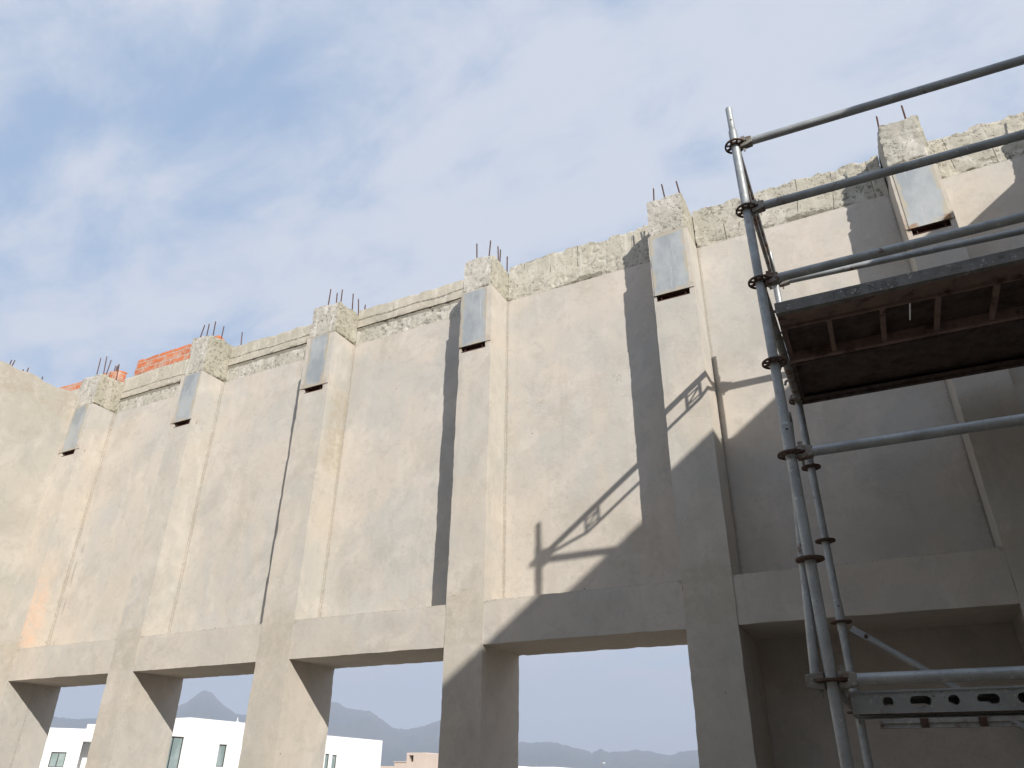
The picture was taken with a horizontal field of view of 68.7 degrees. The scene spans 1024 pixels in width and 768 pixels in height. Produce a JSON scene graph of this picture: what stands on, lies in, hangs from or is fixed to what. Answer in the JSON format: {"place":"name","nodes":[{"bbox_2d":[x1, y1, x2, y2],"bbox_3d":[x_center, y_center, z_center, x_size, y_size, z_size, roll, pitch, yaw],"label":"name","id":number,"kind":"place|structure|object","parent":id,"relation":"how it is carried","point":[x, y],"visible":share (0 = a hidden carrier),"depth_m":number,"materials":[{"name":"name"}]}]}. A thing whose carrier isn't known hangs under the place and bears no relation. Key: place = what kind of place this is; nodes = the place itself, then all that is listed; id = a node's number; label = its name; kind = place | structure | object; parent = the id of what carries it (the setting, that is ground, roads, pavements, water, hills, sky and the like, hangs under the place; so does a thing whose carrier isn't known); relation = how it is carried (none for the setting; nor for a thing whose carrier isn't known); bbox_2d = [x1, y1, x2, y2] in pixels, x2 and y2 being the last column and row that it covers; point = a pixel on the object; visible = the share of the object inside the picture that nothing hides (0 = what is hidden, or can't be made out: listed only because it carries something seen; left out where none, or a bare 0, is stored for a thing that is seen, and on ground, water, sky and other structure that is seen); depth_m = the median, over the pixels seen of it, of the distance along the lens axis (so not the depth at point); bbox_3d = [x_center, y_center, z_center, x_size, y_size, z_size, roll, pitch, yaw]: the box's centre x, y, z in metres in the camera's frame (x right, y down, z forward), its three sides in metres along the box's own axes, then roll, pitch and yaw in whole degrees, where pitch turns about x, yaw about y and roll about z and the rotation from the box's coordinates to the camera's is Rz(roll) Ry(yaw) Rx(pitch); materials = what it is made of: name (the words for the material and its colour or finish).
{"place":"outdoors","nodes":[
{"label":"outdoors","id":0,"kind":"place"},
{"bbox_2d":[50,690,698,767],"bbox_3d":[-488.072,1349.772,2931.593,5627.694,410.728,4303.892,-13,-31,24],"label":"hills","id":1,"kind":"structure","parent":0,"point":[399,744],"depth_m":3337.51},
{"bbox_2d":[0,105,1023,767],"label":"unfinished building","id":2,"kind":"structure","parent":0,"point":[484,475],"depth_m":6.56,"materials":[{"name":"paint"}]},
{"bbox_2d":[0,0,1023,754],"label":"sky","id":3,"kind":"structure","parent":0,"point":[170,169],"materials":[{"name":"blue"}]},
{"bbox_2d":[725,55,1023,767],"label":"scaffolding","id":4,"kind":"object","parent":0,"point":[967,317],"visible":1,"depth_m":4.14,"materials":[{"name":"metal"}]},
{"label":"ground","id":5,"kind":"structure","parent":0,"visible":0},
{"bbox_2d":[39,724,95,767],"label":"white house","id":6,"kind":"structure","parent":5,"relation":"on","point":[66,747],"depth_m":55.94,"materials":[{"name":"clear paint"}]},
{"bbox_2d":[48,752,66,766],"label":"window","id":7,"kind":"structure","parent":6,"relation":"in","point":[57,759],"depth_m":55.46,"materials":[{"name":"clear glass"}]},
{"bbox_2d":[166,717,244,767],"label":"white house","id":8,"kind":"structure","parent":5,"relation":"on","point":[202,743],"depth_m":52.03,"materials":[{"name":"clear paint"}]},
{"bbox_2d":[166,736,183,767],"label":"window","id":9,"kind":"structure","parent":8,"relation":"in","point":[173,758],"depth_m":49.97,"materials":[{"name":"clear glass"}]},
{"bbox_2d":[216,744,226,766],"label":"window","id":10,"kind":"structure","parent":8,"relation":"in","point":[222,748],"depth_m":53.12,"materials":[{"name":"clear glass"}]},
{"bbox_2d":[323,735,382,767],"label":"white house","id":11,"kind":"structure","parent":5,"relation":"on","point":[344,752],"depth_m":64.89,"materials":[{"name":"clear paint"}]},
{"bbox_2d":[324,754,328,767],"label":"window","id":12,"kind":"structure","parent":11,"relation":"in","point":[327,755],"depth_m":62.13,"materials":[{"name":"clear glass"}]},
{"bbox_2d":[331,755,335,767],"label":"window","id":13,"kind":"structure","parent":11,"relation":"in","point":[334,756],"depth_m":62.87,"materials":[{"name":"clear glass"}]},
{"bbox_2d":[380,752,438,767],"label":"beige house","id":14,"kind":"structure","parent":5,"relation":"on","point":[422,760],"depth_m":95.72,"materials":[{"name":"beige paint"}]},
{"bbox_2d":[518,766,562,767],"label":"white building","id":15,"kind":"structure","parent":5,"relation":"on","point":[537,767],"depth_m":88.82,"materials":[{"name":"white paint"}]}
]}

